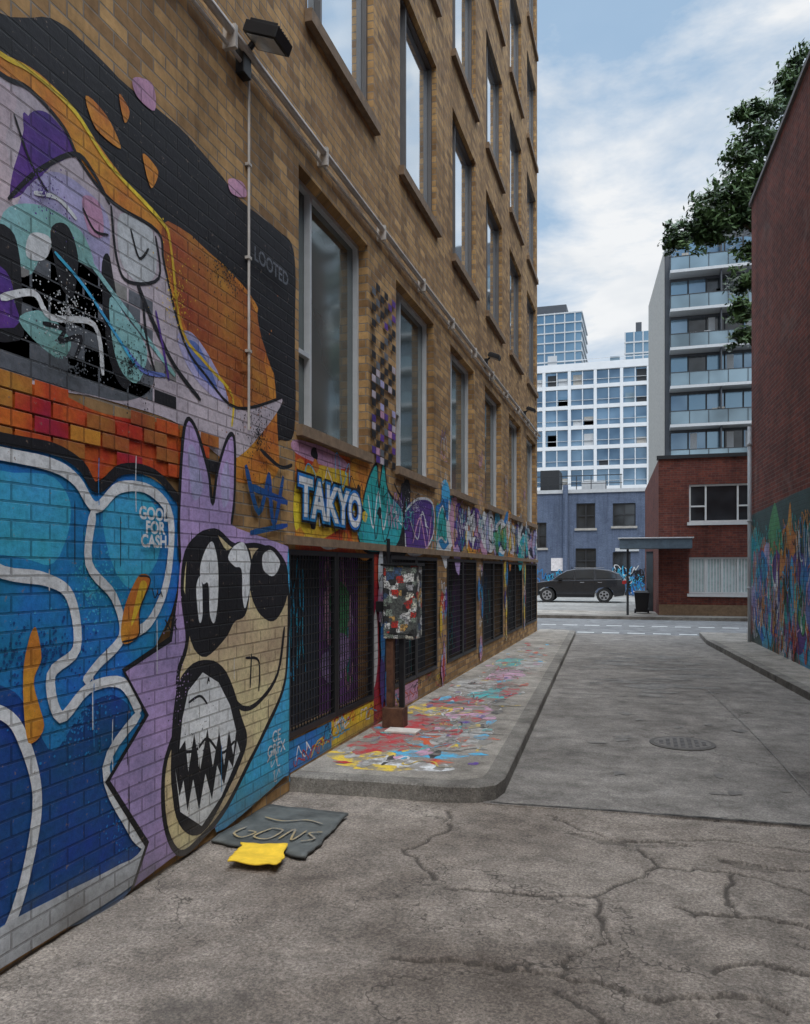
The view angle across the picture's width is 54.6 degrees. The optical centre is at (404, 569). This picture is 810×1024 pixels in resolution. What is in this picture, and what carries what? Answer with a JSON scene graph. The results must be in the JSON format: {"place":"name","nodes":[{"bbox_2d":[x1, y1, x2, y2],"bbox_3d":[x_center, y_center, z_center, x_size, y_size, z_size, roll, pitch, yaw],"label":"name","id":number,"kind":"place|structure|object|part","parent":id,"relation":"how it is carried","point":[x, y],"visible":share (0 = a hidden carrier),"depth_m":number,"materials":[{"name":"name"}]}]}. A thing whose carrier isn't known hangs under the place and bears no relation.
{"place":"outdoors","nodes":[
{"label":"outdoors","id":0,"kind":"place"},
{"bbox_2d":[0,793,803,1023],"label":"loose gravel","id":1,"kind":"structure","parent":0,"point":[20,987],"depth_m":3.64,"materials":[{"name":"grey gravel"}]},
{"bbox_2d":[0,792,809,1023],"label":"pavement","id":2,"kind":"structure","parent":0,"point":[263,969],"depth_m":3.54,"materials":[{"name":"grey asphalt"}]},
{"bbox_2d":[227,842,287,865],"bbox_3d":[-0.812,1.554,4.298,0.374,0.032,0.330,0,0,17],"label":"yellow cloth","id":3,"kind":"object","parent":2,"relation":"on","point":[254,854],"visible":1,"depth_m":4.29,"materials":[{"name":"fabric"}]},
{"bbox_2d":[211,804,347,858],"bbox_3d":[-0.739,1.576,4.791,0.651,0.030,0.815,0,0,17],"label":"discarded board","id":4,"kind":"object","parent":2,"relation":"on","point":[302,832],"visible":0.94,"depth_m":4.77,"materials":[{"name":"paint"}]},
{"bbox_2d":[289,629,575,802],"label":"sidewalk","id":5,"kind":"structure","parent":0,"point":[455,785],"depth_m":6.79,"materials":[{"name":"concrete"}]},
{"bbox_2d":[376,539,424,727],"bbox_3d":[-0.061,0.592,7.496,0.440,1.784,0.280,0,0,17],"label":"electrical box","id":6,"kind":"object","parent":5,"relation":"on","point":[399,606],"visible":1,"depth_m":7.39,"materials":[{"name":"metal"}]},
{"bbox_2d":[380,564,424,633],"bbox_3d":[-0.021,0.270,7.489,0.360,0.660,0.270,0,0,17],"label":"cabinet door","id":7,"kind":"structure","parent":6,"relation":"in","point":[398,583],"depth_m":7.37,"materials":[{"name":"metal"}]},
{"bbox_2d":[384,727,420,734],"bbox_3d":[-0.020,1.470,7.181,0.300,0.021,0.180,0,0,17],"label":"scrap board","id":8,"kind":"object","parent":5,"relation":"on","point":[399,730],"visible":1,"depth_m":7.14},
{"bbox_2d":[331,639,564,779],"bbox_3d":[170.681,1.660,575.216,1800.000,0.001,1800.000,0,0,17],"label":"ground","id":9,"kind":"structure","parent":0,"point":[425,778],"depth_m":6.37,"materials":[{"name":"grey concrete"}]},
{"bbox_2d":[0,0,536,974],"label":"walls","id":10,"kind":"structure","parent":9,"relation":"on","point":[178,56],"depth_m":7.67,"materials":[{"name":"beige brick"}]},
{"bbox_2d":[0,13,295,968],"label":"graffiti mural","id":11,"kind":"object","parent":10,"relation":"attached to","point":[132,753],"visible":1,"depth_m":3.85,"materials":[{"name":"paint"}]},
{"bbox_2d":[236,17,292,81],"bbox_3d":[-0.895,-3.269,4.928,0.323,0.298,0.200,0,0,17],"label":"floodlight","id":12,"kind":"object","parent":10,"relation":"attached to","point":[267,36],"visible":0.98,"depth_m":4.89,"materials":[{"name":"black metal"}]},
{"bbox_2d":[190,0,540,439],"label":"conduit","id":13,"kind":"object","parent":10,"relation":"attached to","point":[231,38],"visible":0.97,"depth_m":5.86,"materials":[{"name":"grey metal"}]},
{"bbox_2d":[283,535,537,561],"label":"ledges","id":14,"kind":"object","parent":10,"relation":"attached to","point":[305,541],"visible":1,"depth_m":7.46,"materials":[{"name":"concrete"}]},
{"bbox_2d":[286,282,536,772],"bbox_3d":[1.116,-0.625,12.379,0.170,4.242,14.141,0,0,17],"label":"graffiti band","id":15,"kind":"object","parent":10,"relation":"attached to","point":[337,496],"visible":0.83,"depth_m":7.54,"materials":[{"name":"paint"}]},
{"bbox_2d":[289,549,536,738],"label":"window grilles","id":16,"kind":"object","parent":10,"relation":"attached to","point":[313,692],"depth_m":7.22,"materials":[{"name":"black metal"}]},
{"bbox_2d":[296,0,538,528],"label":"windows","id":17,"kind":"structure","parent":10,"relation":"attached to","point":[328,332],"depth_m":9.08,"materials":[{"name":"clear glass"}]},
{"bbox_2d":[484,352,500,366],"bbox_3d":[1.421,-3.407,12.731,0.259,0.238,0.160,0,0,17],"label":"floodlight","id":18,"kind":"object","parent":10,"relation":"attached to","point":[494,356],"visible":0.98,"depth_m":12.67,"materials":[{"name":"black metal"}]},
{"bbox_2d":[523,406,535,417],"bbox_3d":[2.690,-3.407,16.944,0.259,0.238,0.160,0,0,17],"label":"floodlight","id":19,"kind":"object","parent":10,"relation":"attached to","point":[530,409],"visible":0.98,"depth_m":16.88,"materials":[{"name":"black metal"}]},
{"bbox_2d":[537,304,587,365],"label":"glass tower","id":20,"kind":"structure","parent":9,"relation":"on","point":[562,334],"depth_m":251.62,"materials":[{"name":"blue glass"}]},
{"bbox_2d":[537,354,647,490],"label":"white office building","id":21,"kind":"structure","parent":9,"relation":"on","point":[592,418],"depth_m":117.59,"materials":[{"name":"concrete"}]},
{"bbox_2d":[648,214,751,481],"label":"walls","id":22,"kind":"structure","parent":9,"relation":"on","point":[659,356],"depth_m":64.46,"materials":[{"name":"concrete"}]},
{"bbox_2d":[670,243,751,454],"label":"balconies","id":23,"kind":"structure","parent":22,"relation":"attached to","point":[687,265],"depth_m":60.81,"materials":[{"name":"white glass"}]},
{"bbox_2d":[670,236,751,449],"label":"windows","id":24,"kind":"structure","parent":22,"relation":"attached to","point":[696,440],"depth_m":62.01,"materials":[{"name":"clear glass"}]},
{"bbox_2d":[747,50,809,641],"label":"red brick warehouse","id":25,"kind":"structure","parent":9,"relation":"on","point":[778,444],"depth_m":13.66,"materials":[{"name":"brown brick"}]},
{"bbox_2d":[752,487,809,668],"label":"graffiti mural","id":26,"kind":"object","parent":25,"relation":"attached to","point":[781,577],"visible":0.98,"depth_m":13.55,"materials":[{"name":"paint"}]},
{"bbox_2d":[537,595,635,610],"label":"parking lot","id":27,"kind":"structure","parent":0,"point":[617,603],"depth_m":36.44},
{"bbox_2d":[537,567,625,602],"bbox_3d":[8.668,0.736,39.477,4.727,1.723,2.120,0,0,17],"label":"parked car","id":28,"kind":"object","parent":27,"relation":"on","point":[588,581],"visible":0.93,"depth_m":38.55,"materials":[{"name":"paint"}]},
{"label":"car windows","id":29,"kind":"part","parent":28,"relation":"part of","materials":[{"name":"black glass"}]},
{"bbox_2d":[537,491,644,595],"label":"walls","id":30,"kind":"structure","parent":27,"relation":"on","point":[602,539],"depth_m":48.72,"materials":[{"name":"blue paint"}]},
{"bbox_2d":[537,503,636,595],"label":"windows","id":31,"kind":"structure","parent":30,"relation":"attached to","point":[624,515],"depth_m":48.84,"materials":[{"name":"black glass"}]},
{"bbox_2d":[537,565,644,595],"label":"graffiti panel","id":32,"kind":"object","parent":30,"relation":"attached to","point":[622,572],"visible":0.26,"depth_m":47.99,"materials":[{"name":"paint"}]},
{"bbox_2d":[537,470,645,571],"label":"fittings","id":33,"kind":"object","parent":30,"relation":"attached to","point":[550,481],"visible":0.66,"depth_m":49.20,"materials":[{"name":"blue paint"}]},
{"bbox_2d":[402,818,809,1023],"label":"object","id":34,"kind":"object","parent":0,"point":[789,989],"depth_m":3.06,"materials":[{"name":"grey asphalt"}]},
{"bbox_2d":[624,322,647,359],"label":"glass tower","id":35,"kind":"structure","parent":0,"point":[636,343],"depth_m":218.69,"materials":[{"name":"blue glass"}]},
{"bbox_2d":[537,618,747,635],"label":"street","id":36,"kind":"structure","parent":0,"point":[630,627],"depth_m":22.24,"materials":[{"name":"grey asphalt"}]},
{"bbox_2d":[544,624,747,634],"bbox_3d":[7.097,1.596,20.792,8.480,0.001,2.810,0,0,17],"label":"crosswalk marking","id":37,"kind":"object","parent":36,"relation":"on","point":[641,633],"visible":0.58,"depth_m":21.80,"materials":[{"name":"paint"}]},
{"bbox_2d":[657,39,809,351],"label":"street tree","id":38,"kind":"object","parent":36,"relation":"on","point":[711,223],"visible":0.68,"depth_m":19.64,"materials":[{"name":"green plant"}]},
{"bbox_2d":[537,610,747,621],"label":"sidewalk","id":39,"kind":"structure","parent":0,"point":[586,614],"depth_m":25.90,"materials":[{"name":"concrete"}]},
{"bbox_2d":[634,590,649,612],"bbox_3d":[8.263,1.114,27.402,0.545,0.787,0.628,0,0,17],"label":"waste bin","id":40,"kind":"object","parent":39,"relation":"on","point":[641,600],"visible":1,"depth_m":27.16,"materials":[{"name":"black plastic"}]},
{"bbox_2d":[618,537,693,614],"bbox_3d":[8.236,0.225,25.838,2.350,2.570,0.930,0,0,17],"label":"entrance canopy","id":41,"kind":"object","parent":39,"relation":"on","point":[627,544],"visible":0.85,"depth_m":25.53,"materials":[{"name":"grey metal"}]},
{"bbox_2d":[645,456,747,614],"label":"walls","id":42,"kind":"structure","parent":39,"relation":"on","point":[667,499],"depth_m":26.04,"materials":[{"name":"red brick"}]},
{"bbox_2d":[646,551,652,610],"bbox_3d":[9.399,0.425,30.171,0.240,2.250,1.200,0,0,17],"label":"side door","id":43,"kind":"structure","parent":42,"relation":"attached to","point":[649,571],"depth_m":29.60,"materials":[{"name":"brown glass"}]},
{"bbox_2d":[657,452,747,615],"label":"trim","id":44,"kind":"structure","parent":42,"relation":"attached to","point":[713,610],"depth_m":25.82,"materials":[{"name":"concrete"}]},
{"bbox_2d":[687,483,747,596],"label":"windows","id":45,"kind":"structure","parent":42,"relation":"attached to","point":[718,504],"depth_m":25.81,"materials":[{"name":"white glass"}]},
{"bbox_2d":[483,633,809,829],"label":"alley pavement","id":46,"kind":"structure","parent":0,"point":[562,761],"depth_m":7.31,"materials":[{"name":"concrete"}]},
{"bbox_2d":[649,736,715,750],"bbox_3d":[2.548,1.591,7.212,0.580,0.018,0.580,0,0,17],"label":"manhole cover","id":47,"kind":"object","parent":46,"relation":"on","point":[682,743],"visible":1,"depth_m":7.18,"materials":[{"name":"metal"}]},
{"bbox_2d":[537,0,809,361],"label":"sky","id":48,"kind":"structure","parent":0,"point":[633,96],"materials":[{"name":"white"}]},
{"bbox_2d":[699,632,809,700],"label":"pavement strip","id":49,"kind":"object","parent":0,"point":[782,671],"visible":0.78,"depth_m":13.14,"materials":[{"name":"concrete"}]}
]}

